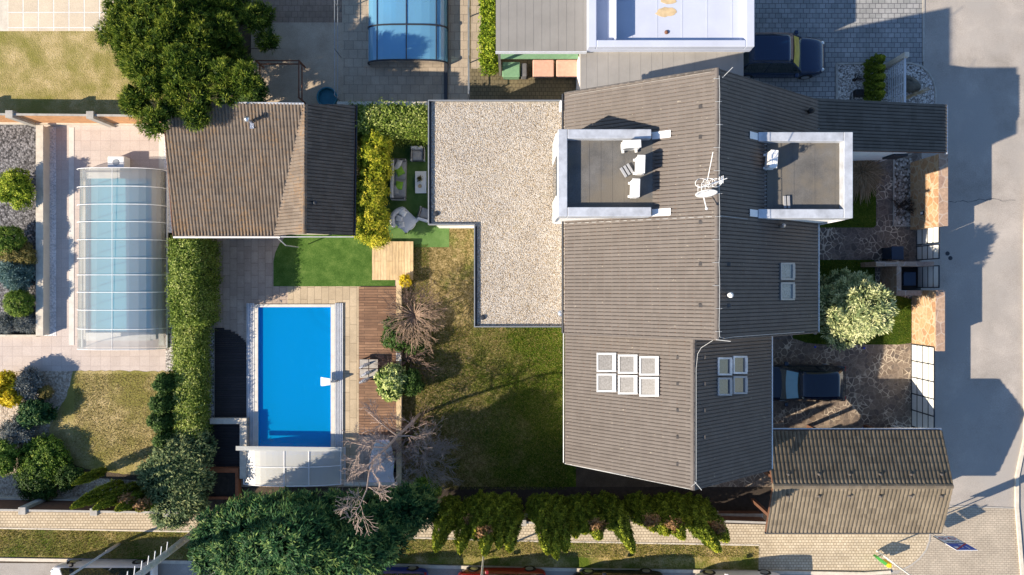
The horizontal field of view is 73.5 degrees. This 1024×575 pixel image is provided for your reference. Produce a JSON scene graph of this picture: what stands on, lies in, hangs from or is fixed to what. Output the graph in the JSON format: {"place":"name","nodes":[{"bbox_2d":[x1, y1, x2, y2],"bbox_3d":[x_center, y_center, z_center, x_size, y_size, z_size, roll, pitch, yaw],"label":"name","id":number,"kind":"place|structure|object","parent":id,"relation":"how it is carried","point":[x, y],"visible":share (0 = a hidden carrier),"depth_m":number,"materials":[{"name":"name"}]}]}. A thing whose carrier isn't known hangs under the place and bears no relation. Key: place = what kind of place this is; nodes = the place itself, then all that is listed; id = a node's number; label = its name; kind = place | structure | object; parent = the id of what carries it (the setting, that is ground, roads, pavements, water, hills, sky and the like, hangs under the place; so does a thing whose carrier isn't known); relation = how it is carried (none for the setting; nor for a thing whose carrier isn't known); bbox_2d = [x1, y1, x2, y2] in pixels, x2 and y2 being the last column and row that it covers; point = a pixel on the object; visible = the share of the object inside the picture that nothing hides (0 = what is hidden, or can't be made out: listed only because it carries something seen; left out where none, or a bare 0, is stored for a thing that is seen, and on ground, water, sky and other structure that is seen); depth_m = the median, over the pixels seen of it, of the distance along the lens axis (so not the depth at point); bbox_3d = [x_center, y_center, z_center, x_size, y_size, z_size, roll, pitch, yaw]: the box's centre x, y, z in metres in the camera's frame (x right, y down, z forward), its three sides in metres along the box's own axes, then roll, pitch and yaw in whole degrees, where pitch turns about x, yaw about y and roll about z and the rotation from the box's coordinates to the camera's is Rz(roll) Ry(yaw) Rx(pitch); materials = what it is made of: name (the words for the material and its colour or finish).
{"place":"outdoors","nodes":[
{"label":"outdoors","id":0,"kind":"place"},
{"bbox_2d":[0,125,35,331],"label":"planting bed","id":1,"kind":"object","parent":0,"point":[17,146],"depth_m":34.99,"materials":[{"name":"gravel"}]},
{"bbox_2d":[0,224,26,255],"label":"ball bush","id":2,"kind":"object","parent":1,"relation":"on","point":[13,232],"visible":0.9,"depth_m":33.85,"materials":[{"name":"green plant"}]},
{"bbox_2d":[0,258,35,292],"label":"dwarf spruce","id":3,"kind":"object","parent":1,"relation":"on","point":[13,277],"visible":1,"depth_m":33.91,"materials":[{"name":"green plant"}]},
{"bbox_2d":[0,167,36,211],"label":"shrub","id":4,"kind":"object","parent":1,"relation":"on","point":[16,188],"visible":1,"depth_m":33.63,"materials":[{"name":"green plant"}]},
{"bbox_2d":[2,288,35,317],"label":"ball bush","id":5,"kind":"object","parent":1,"relation":"on","point":[20,298],"visible":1,"depth_m":33.98,"materials":[{"name":"green plant"}]},
{"bbox_2d":[8,0,112,30],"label":"neighbour terrace","id":6,"kind":"structure","parent":0,"point":[54,15],"depth_m":34.98,"materials":[{"name":"tile"}]},
{"bbox_2d":[0,371,144,497],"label":"gravel path","id":7,"kind":"structure","parent":0,"point":[58,382],"depth_m":34.99,"materials":[{"name":"gravel"}]},
{"bbox_2d":[0,436,19,477],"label":"shrub","id":8,"kind":"object","parent":7,"relation":"on","point":[8,454],"visible":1,"depth_m":33.96,"materials":[{"name":"green plant"}]},
{"bbox_2d":[0,369,23,407],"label":"shrub","id":9,"kind":"object","parent":7,"relation":"on","point":[10,397],"visible":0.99,"depth_m":33.78,"materials":[{"name":"yellow plant"}]},
{"bbox_2d":[0,413,37,445],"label":"shrub","id":10,"kind":"object","parent":7,"relation":"on","point":[15,432],"visible":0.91,"depth_m":34.23,"materials":[{"name":"grey plant"}]},
{"bbox_2d":[10,365,45,401],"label":"shrub","id":11,"kind":"object","parent":7,"relation":"on","point":[29,383],"visible":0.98,"depth_m":34.17,"materials":[{"name":"grey plant"}]},
{"bbox_2d":[12,459,59,500],"bbox_3d":[-23.971,9.633,34.463,2.467,1.130,2.420,0,90,0],"label":"shrub","id":12,"kind":"object","parent":7,"relation":"on","point":[46,489],"visible":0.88,"depth_m":34.30,"materials":[{"name":"green plant"}]},
{"bbox_2d":[15,398,58,429],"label":"juniper","id":13,"kind":"object","parent":7,"relation":"on","point":[31,412],"visible":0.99,"depth_m":34.14,"materials":[{"name":"green plant"}]},
{"bbox_2d":[12,432,73,485],"bbox_3d":[-23.678,8.679,34.466,2.872,1.125,2.613,-43,90,0],"label":"shrub","id":14,"kind":"object","parent":7,"relation":"on","point":[50,452],"visible":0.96,"depth_m":34.26,"materials":[{"name":"green plant"}]},
{"bbox_2d":[0,497,179,516],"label":"fence","id":15,"kind":"object","parent":7,"relation":"on","point":[21,506],"visible":0.53,"depth_m":33.65,"materials":[{"name":"concrete"}]},
{"bbox_2d":[0,125,165,371],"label":"pool surround","id":16,"kind":"object","parent":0,"point":[95,146],"visible":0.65,"depth_m":34.99,"materials":[{"name":"tile"}]},
{"bbox_2d":[44,127,55,335],"bbox_3d":[-23.603,-2.853,34.978,0.676,0.001,10.647,0,90,0],"label":"pebble strip","id":17,"kind":"object","parent":16,"relation":"on","point":[52,231],"visible":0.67,"depth_m":34.98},
{"bbox_2d":[69,127,73,344],"bbox_3d":[-22.485,-2.618,34.976,0.265,0.001,11.118,0,90,0],"label":"slab line","id":18,"kind":"object","parent":16,"relation":"on","point":[71,235],"visible":1,"depth_m":34.98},
{"bbox_2d":[83,172,155,340],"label":"swimming pool","id":19,"kind":"structure","parent":16,"relation":"in","point":[114,196],"depth_m":35.06,"materials":[{"name":"liquid"}]},
{"bbox_2d":[77,167,167,349],"bbox_3d":[-19.744,-1.423,34.397,4.396,1.146,9.036,0,90,0],"label":"pool enclosure","id":20,"kind":"object","parent":16,"relation":"on","point":[80,291],"visible":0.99,"depth_m":34.62,"materials":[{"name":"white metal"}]},
{"bbox_2d":[159,133,163,344],"bbox_3d":[-17.897,-2.618,34.976,0.265,0.001,11.118,0,90,0],"label":"slab line","id":21,"kind":"object","parent":16,"relation":"on","point":[161,243],"visible":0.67,"depth_m":34.98,"materials":[{"name":"concrete"}]},
{"bbox_2d":[0,31,165,113],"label":"neighbour lawn","id":22,"kind":"structure","parent":0,"point":[60,72],"depth_m":34.99,"materials":[{"name":"plant"}]},
{"bbox_2d":[49,370,168,475],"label":"front lawn","id":23,"kind":"structure","parent":0,"point":[62,427],"depth_m":34.98,"materials":[{"name":"plant"}]},
{"bbox_2d":[166,233,213,465],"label":"hedge soil","id":24,"kind":"structure","parent":0,"point":[169,355],"depth_m":34.98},
{"bbox_2d":[134,427,219,532],"bbox_3d":[-16.590,9.404,33.886,4.142,2.282,5.442,0,90,0],"label":"juniper tree","id":25,"kind":"object","parent":24,"relation":"on","point":[175,475],"visible":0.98,"depth_m":33.27,"materials":[{"name":"green plant"}]},
{"bbox_2d":[164,235,224,438],"bbox_3d":[-15.832,2.473,33.504,2.379,3.034,10.419,4,90,0],"label":"hedge","id":26,"kind":"object","parent":24,"relation":"on","point":[193,285],"visible":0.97,"depth_m":33.52,"materials":[{"name":"green plant"}]},
{"bbox_2d":[251,0,341,21],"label":"brown paving","id":27,"kind":"structure","parent":0,"point":[304,10],"depth_m":34.99,"materials":[{"name":"stone"}]},
{"bbox_2d":[251,0,342,103],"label":"yard paving","id":28,"kind":"structure","parent":0,"point":[309,46],"depth_m":34.99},
{"bbox_2d":[214,235,396,486],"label":"patio","id":29,"kind":"structure","parent":0,"point":[247,272],"depth_m":34.99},
{"bbox_2d":[205,467,241,498],"bbox_3d":[-14.712,9.915,34.800,1.803,0.400,1.570,0,90,0],"label":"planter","id":30,"kind":"object","parent":29,"relation":"on","point":[227,485],"visible":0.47,"depth_m":34.67,"materials":[{"name":"wood"}]},
{"bbox_2d":[208,425,239,466],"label":"black deck","id":31,"kind":"structure","parent":29,"relation":"on","point":[227,437],"depth_m":34.93,"materials":[{"name":"wood"}]},
{"bbox_2d":[215,328,246,416],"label":"black deck","id":32,"kind":"structure","parent":29,"relation":"on","point":[230,374],"depth_m":34.93,"materials":[{"name":"wood"}]},
{"bbox_2d":[247,303,253,445],"bbox_3d":[-13.331,4.588,34.943,0.362,0.075,7.588,0,90,0],"label":"cover rail","id":33,"kind":"object","parent":29,"relation":"on","point":[250,360],"visible":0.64,"depth_m":34.95,"materials":[{"name":"metal"}]},
{"bbox_2d":[236,446,345,486],"bbox_3d":[-11.126,8.928,34.562,5.283,0.815,2.050,0,90,0],"label":"sliding pool cover","id":34,"kind":"object","parent":29,"relation":"on","point":[278,466],"visible":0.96,"depth_m":34.28,"materials":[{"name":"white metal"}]},
{"bbox_2d":[254,304,334,446],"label":"swimming pool","id":35,"kind":"structure","parent":29,"relation":"in","point":[294,363],"depth_m":35.06,"materials":[{"name":"liquid"}]},
{"bbox_2d":[273,235,394,285],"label":"turf","id":36,"kind":"structure","parent":29,"relation":"on","point":[328,261],"depth_m":34.97,"materials":[{"name":"plant"}]},
{"bbox_2d":[372,241,412,279],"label":"wooden platform","id":37,"kind":"structure","parent":36,"relation":"on","point":[394,261],"depth_m":34.72,"materials":[{"name":"brown wood"}]},
{"bbox_2d":[359,287,395,434],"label":"wooden deck","id":38,"kind":"structure","parent":29,"relation":"on","point":[372,305],"depth_m":34.91,"materials":[{"name":"brown wood"}]},
{"bbox_2d":[369,440,394,481],"bbox_3d":[-6.565,8.700,34.555,1.350,0.850,2.225,0,90,0],"label":"sun lounger","id":39,"kind":"object","parent":29,"relation":"on","point":[383,475],"visible":0.77,"depth_m":34.52,"materials":[{"name":"white plastic"}]},
{"bbox_2d":[372,362,407,402],"bbox_3d":[-5.938,4.673,34.047,1.905,1.952,1.885,-40,90,0],"label":"shrub","id":40,"kind":"object","parent":29,"relation":"on","point":[390,386],"visible":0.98,"depth_m":33.59,"materials":[{"name":"green plant"}]},
{"bbox_2d":[288,286,358,486],"bbox_3d":[-9.632,5.044,34.982,3.618,0.001,10.265,0,90,0],"label":"pool deck","id":41,"kind":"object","parent":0,"point":[347,297],"visible":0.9,"depth_m":34.98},
{"bbox_2d":[335,303,342,447],"bbox_3d":[-8.816,4.588,34.943,0.392,0.075,7.588,0,90,0],"label":"cover rail","id":42,"kind":"object","parent":41,"relation":"on","point":[339,370],"visible":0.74,"depth_m":34.94,"materials":[{"name":"metal"}]},
{"bbox_2d":[0,527,758,569],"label":"verge","id":43,"kind":"structure","parent":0,"point":[746,562],"depth_m":34.97,"materials":[{"name":"plant"}]},
{"bbox_2d":[0,511,759,544],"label":"path","id":44,"kind":"structure","parent":0,"point":[744,533],"depth_m":34.98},
{"bbox_2d":[343,0,468,103],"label":"pool terrace","id":45,"kind":"structure","parent":0,"point":[363,80],"depth_m":34.99,"materials":[{"name":"tile"}]},
{"bbox_3d":[-5.412,-16.088,35.337,3.824,0.825,9.000,0,90,0],"label":"swimming pool","id":46,"kind":"object","parent":45,"relation":"in","visible":0},
{"bbox_2d":[368,0,448,64],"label":"pool enclosure","id":47,"kind":"object","parent":46,"relation":"on","point":[407,32],"visible":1,"depth_m":34.24,"materials":[{"name":"glass"}]},
{"bbox_2d":[383,140,448,246],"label":"seating turf","id":48,"kind":"structure","parent":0,"point":[421,233],"depth_m":34.97,"materials":[{"name":"plant"}]},
{"bbox_2d":[390,158,406,200],"bbox_3d":[-5.721,-5.451,34.550,0.780,0.660,2.093,0,90,0],"label":"garden sofa","id":49,"kind":"object","parent":48,"relation":"on","point":[398,185],"visible":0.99,"depth_m":34.41,"materials":[{"name":"grey fabric"}]},
{"bbox_2d":[0,563,885,574],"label":"street","id":50,"kind":"structure","parent":0,"point":[46,568],"depth_m":34.99,"materials":[{"name":"asphalt"}]},
{"bbox_2d":[51,559,157,574],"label":"van","id":51,"kind":"object","parent":50,"relation":"on","point":[101,567],"visible":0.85,"depth_m":34.08,"materials":[{"name":"white metal"}]},
{"bbox_2d":[458,566,545,574],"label":"parked car","id":52,"kind":"object","parent":50,"relation":"on","point":[528,570],"visible":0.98,"depth_m":34.38,"materials":[{"name":"red metal"}]},
{"bbox_2d":[0,0,922,571],"bbox_3d":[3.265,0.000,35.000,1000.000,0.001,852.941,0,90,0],"label":"ground","id":53,"kind":"structure","parent":0,"point":[588,478],"depth_m":35.00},
{"bbox_2d":[36,125,49,335],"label":"garden wall","id":54,"kind":"structure","parent":53,"relation":"on","point":[43,230],"depth_m":34.45,"materials":[{"name":"concrete"}]},
{"bbox_2d":[53,459,85,493],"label":"shrub","id":55,"kind":"object","parent":53,"relation":"on","point":[68,476],"visible":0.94,"depth_m":34.39,"materials":[{"name":"green plant"}]},
{"bbox_2d":[0,110,147,126],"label":"fence","id":56,"kind":"object","parent":53,"relation":"on","point":[12,117],"visible":0.88,"depth_m":33.92,"materials":[{"name":"concrete"}]},
{"bbox_2d":[69,479,123,509],"bbox_3d":[-19.896,9.943,32.944,0.889,4.210,0.832,0,90,0],"label":"thuja","id":57,"kind":"object","parent":53,"relation":"on","point":[96,494],"visible":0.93,"depth_m":32.61,"materials":[{"name":"green plant"}]},
{"bbox_2d":[92,0,282,141],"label":"deciduous tree","id":58,"kind":"object","parent":53,"relation":"on","point":[173,50],"visible":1,"depth_m":30.81,"materials":[{"name":"green plant"}]},
{"bbox_2d":[164,101,359,247],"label":"workshop","id":59,"kind":"structure","parent":53,"relation":"on","point":[257,169],"depth_m":31.50,"materials":[{"name":"tile"}]},
{"bbox_2d":[185,479,442,574],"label":"juniper tree","id":60,"kind":"object","parent":53,"relation":"on","point":[302,532],"visible":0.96,"depth_m":30.14,"materials":[{"name":"green plant"}]},
{"bbox_2d":[353,129,394,250],"bbox_3d":[-6.858,-4.727,33.486,2.464,3.030,5.993,0,90,0],"label":"bamboo hedge","id":61,"kind":"object","parent":53,"relation":"on","point":[375,170],"visible":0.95,"depth_m":32.59,"materials":[{"name":"green plant"}]},
{"bbox_2d":[0,527,758,545],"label":"path edging","id":62,"kind":"object","parent":53,"relation":"on","point":[409,538],"visible":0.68,"depth_m":34.95,"materials":[{"name":"concrete"}]},
{"bbox_2d":[348,96,427,150],"bbox_3d":[-5.932,-8.015,33.550,4.752,2.990,2.327,0,90,0],"label":"hedge","id":63,"kind":"object","parent":53,"relation":"on","point":[395,123],"visible":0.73,"depth_m":32.57,"materials":[{"name":"green plant"}]},
{"bbox_2d":[0,557,890,574],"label":"kerb","id":64,"kind":"structure","parent":53,"relation":"on","point":[480,566],"depth_m":34.90,"materials":[{"name":"concrete"}]},
{"bbox_2d":[428,100,561,326],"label":"garden wing","id":65,"kind":"structure","parent":53,"relation":"on","point":[490,172],"depth_m":31.55,"materials":[{"name":"gravel"}]},
{"bbox_2d":[495,0,753,89],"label":"neighbour house","id":66,"kind":"structure","parent":53,"relation":"on","point":[609,42],"depth_m":31.25,"materials":[{"name":"paint"}]},
{"bbox_2d":[553,67,947,489],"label":"house","id":67,"kind":"structure","parent":53,"relation":"on","point":[681,306],"depth_m":27.68,"materials":[{"name":"tile"}]},
{"bbox_2d":[397,228,575,489],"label":"garden lawn","id":68,"kind":"structure","parent":0,"point":[450,269],"depth_m":34.98,"materials":[{"name":"plant"}]},
{"bbox_2d":[335,399,435,535],"bbox_3d":[-6.112,7.748,30.928,4.097,8.168,4.798,30,90,0],"label":"bare tree","id":69,"kind":"object","parent":68,"relation":"on","point":[396,436],"visible":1,"depth_m":30.68,"materials":[{"name":"grey plant"}]},
{"bbox_2d":[380,316,411,351],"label":"shrub","id":70,"kind":"object","parent":68,"relation":"on","point":[400,344],"visible":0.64,"depth_m":33.63,"materials":[{"name":"green plant"}]},
{"bbox_2d":[379,278,449,356],"bbox_3d":[-4.741,1.422,33.814,3.662,2.380,3.994,0,90,0],"label":"weeping shrub","id":71,"kind":"object","parent":68,"relation":"on","point":[414,315],"visible":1,"depth_m":33.11,"materials":[{"name":"brown plant"}]},
{"bbox_2d":[381,416,463,489],"bbox_3d":[-4.211,8.562,33.755,3.878,2.531,3.955,-28,90,0],"label":"bare bush","id":72,"kind":"object","parent":68,"relation":"on","point":[432,459],"visible":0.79,"depth_m":33.74,"materials":[{"name":"grey plant"}]},
{"bbox_2d":[470,0,578,99],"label":"side path","id":73,"kind":"structure","parent":0,"point":[497,87],"depth_m":34.99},
{"bbox_2d":[471,0,483,68],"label":"side strip","id":74,"kind":"object","parent":73,"relation":"on","point":[475,32],"visible":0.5,"depth_m":34.98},
{"bbox_2d":[477,0,501,76],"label":"hedge","id":75,"kind":"object","parent":74,"relation":"on","point":[488,59],"visible":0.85,"depth_m":33.91,"materials":[{"name":"green plant"}]},
{"bbox_2d":[407,487,771,524],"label":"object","id":76,"kind":"structure","parent":0,"point":[729,498],"depth_m":34.98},
{"bbox_2d":[431,494,458,552],"bbox_3d":[-3.175,10.855,31.576,1.286,6.861,1.112,0,90,0],"label":"thuja","id":77,"kind":"object","parent":76,"relation":"on","point":[439,538],"visible":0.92,"depth_m":30.55,"materials":[{"name":"green plant"}]},
{"bbox_2d":[453,496,476,554],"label":"thuja","id":78,"kind":"object","parent":76,"relation":"on","point":[462,538],"visible":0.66,"depth_m":30.30,"materials":[{"name":"green plant"}]},
{"bbox_2d":[475,491,499,556],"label":"thuja","id":79,"kind":"object","parent":76,"relation":"on","point":[485,535],"visible":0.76,"depth_m":29.51,"materials":[{"name":"green plant"}]},
{"bbox_2d":[500,491,522,552],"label":"thuja","id":80,"kind":"object","parent":76,"relation":"on","point":[510,540],"visible":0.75,"depth_m":30.52,"materials":[{"name":"green plant"}]},
{"bbox_2d":[529,492,552,555],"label":"thuja","id":81,"kind":"object","parent":76,"relation":"on","point":[544,540],"visible":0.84,"depth_m":30.40,"materials":[{"name":"green plant"}]},
{"bbox_2d":[548,492,572,552],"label":"thuja","id":82,"kind":"object","parent":76,"relation":"on","point":[565,535],"visible":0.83,"depth_m":30.47,"materials":[{"name":"green plant"}]},
{"bbox_2d":[579,491,608,540],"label":"thuja","id":83,"kind":"object","parent":76,"relation":"on","point":[597,528],"visible":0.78,"depth_m":31.20,"materials":[{"name":"green plant"}]},
{"bbox_2d":[601,491,636,553],"bbox_3d":[4.893,10.662,31.334,1.229,7.539,1.148,0,90,0],"label":"thuja","id":84,"kind":"object","parent":76,"relation":"on","point":[621,530],"visible":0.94,"depth_m":30.31,"materials":[{"name":"green plant"}]},
{"bbox_2d":[629,490,660,532],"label":"thuja","id":85,"kind":"object","parent":76,"relation":"on","point":[650,520],"visible":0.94,"depth_m":31.85,"materials":[{"name":"green plant"}]},
{"bbox_2d":[651,492,686,540],"bbox_3d":[7.421,10.831,32.269,1.288,5.521,1.398,0,90,0],"label":"thuja","id":86,"kind":"object","parent":76,"relation":"on","point":[674,524],"visible":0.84,"depth_m":31.36,"materials":[{"name":"green plant"}]},
{"bbox_2d":[675,495,722,553],"bbox_3d":[8.578,10.866,31.600,1.356,6.800,1.277,0,90,0],"label":"thuja","id":87,"kind":"object","parent":76,"relation":"on","point":[713,543],"visible":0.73,"depth_m":30.17,"materials":[{"name":"green plant"}]},
{"bbox_2d":[709,339,919,486],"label":"drive","id":88,"kind":"structure","parent":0,"point":[878,386],"depth_m":34.98,"materials":[{"name":"stone"}]},
{"bbox_2d":[773,361,845,406],"bbox_3d":[14.368,4.793,34.212,4.744,1.577,2.240,0,90,0],"label":"parked car","id":89,"kind":"object","parent":88,"relation":"on","point":[812,382],"visible":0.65,"depth_m":33.60,"materials":[{"name":"black metal"}]},
{"bbox_2d":[911,344,934,427],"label":"driveway gate","id":90,"kind":"structure","parent":88,"relation":"on","point":[923,393],"depth_m":34.01,"materials":[{"name":"metal"}]},
{"bbox_2d":[751,0,922,98],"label":"driveway","id":91,"kind":"structure","parent":0,"point":[845,31],"depth_m":34.99,"materials":[{"name":"stone"}]},
{"bbox_2d":[744,30,824,78],"bbox_3d":[13.338,-11.591,34.042,4.794,1.916,2.330,0,90,0],"label":"off roader","id":92,"kind":"object","parent":91,"relation":"on","point":[781,55],"visible":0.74,"depth_m":33.58,"materials":[{"name":"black metal"}]},
{"bbox_2d":[744,35,800,72],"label":"windows","id":93,"kind":"structure","parent":92,"relation":"in","point":[756,67],"depth_m":33.63,"materials":[{"name":"black glass"}]},
{"bbox_2d":[838,64,934,103],"bbox_3d":[19.059,-9.897,34.965,5.000,0.001,3.029,0,90,0],"label":"gravel bed","id":94,"kind":"object","parent":91,"relation":"on","point":[847,85],"visible":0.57,"depth_m":34.97,"materials":[{"name":"gravel"}]},
{"bbox_2d":[885,52,908,101],"bbox_3d":[19.152,-9.902,34.115,0.230,1.770,3.041,0,90,0],"label":"lattice screen","id":95,"kind":"object","parent":94,"relation":"on","point":[896,61],"visible":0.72,"depth_m":34.02,"materials":[{"name":"wood"}]},
{"bbox_2d":[759,525,928,570],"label":"pavement","id":96,"kind":"structure","parent":0,"point":[837,552],"depth_m":34.98,"materials":[{"name":"stone"}]},
{"bbox_2d":[773,153,921,338],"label":"front path","id":97,"kind":"structure","parent":0,"point":[853,243],"depth_m":34.99,"materials":[{"name":"stone"}]},
{"bbox_2d":[793,260,910,344],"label":"tree lawn","id":98,"kind":"structure","parent":97,"relation":"on","point":[806,338],"depth_m":34.98,"materials":[{"name":"plant"}]},
{"bbox_2d":[820,266,899,350],"bbox_3d":[16.092,1.094,32.187,4.046,5.626,4.300,0,90,0],"label":"tree","id":99,"kind":"object","parent":98,"relation":"on","point":[861,305],"visible":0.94,"depth_m":31.48,"materials":[{"name":"green plant"}]},
{"bbox_2d":[853,160,889,201],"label":"ornamental grass","id":100,"kind":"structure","parent":97,"relation":"on","point":[865,179],"depth_m":34.46,"materials":[{"name":"plant"}]},
{"bbox_2d":[861,262,933,295],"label":"bin store","id":101,"kind":"structure","parent":97,"relation":"on","point":[890,275],"depth_m":33.78,"materials":[{"name":"concrete"}]},
{"bbox_2d":[895,158,912,224],"bbox_3d":[19.956,-4.868,34.970,0.971,0.001,3.441,0,90,0],"label":"gravel bed","id":102,"kind":"object","parent":97,"relation":"on","point":[902,177],"visible":0.83,"depth_m":34.97,"materials":[{"name":"gravel"}]},
{"bbox_2d":[912,290,944,350],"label":"stone wall","id":103,"kind":"structure","parent":97,"relation":"on","point":[928,317],"depth_m":33.51,"materials":[{"name":"stone"}]},
{"bbox_2d":[910,153,947,229],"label":"stone wall","id":104,"kind":"structure","parent":97,"relation":"on","point":[929,185],"depth_m":33.36,"materials":[{"name":"stone"}]},
{"bbox_2d":[820,188,875,227],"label":"front lawn","id":105,"kind":"structure","parent":0,"point":[864,214],"depth_m":34.98,"materials":[{"name":"plant"}]},
{"bbox_2d":[751,425,953,533],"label":"garage","id":106,"kind":"structure","parent":0,"point":[868,479],"depth_m":31.46,"materials":[{"name":"tile"}]},
{"bbox_2d":[864,0,1023,573],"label":"road","id":107,"kind":"structure","parent":0,"point":[973,64],"depth_m":34.99,"materials":[{"name":"asphalt"}]},
{"bbox_2d":[1014,231,1023,574],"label":"kerb","id":108,"kind":"structure","parent":107,"relation":"on","point":[1016,503],"depth_m":34.90,"materials":[{"name":"concrete"}]},
{"bbox_2d":[886,507,1019,574],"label":"crossing","id":109,"kind":"object","parent":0,"point":[989,535],"visible":0.91,"depth_m":34.98,"materials":[{"name":"concrete"}]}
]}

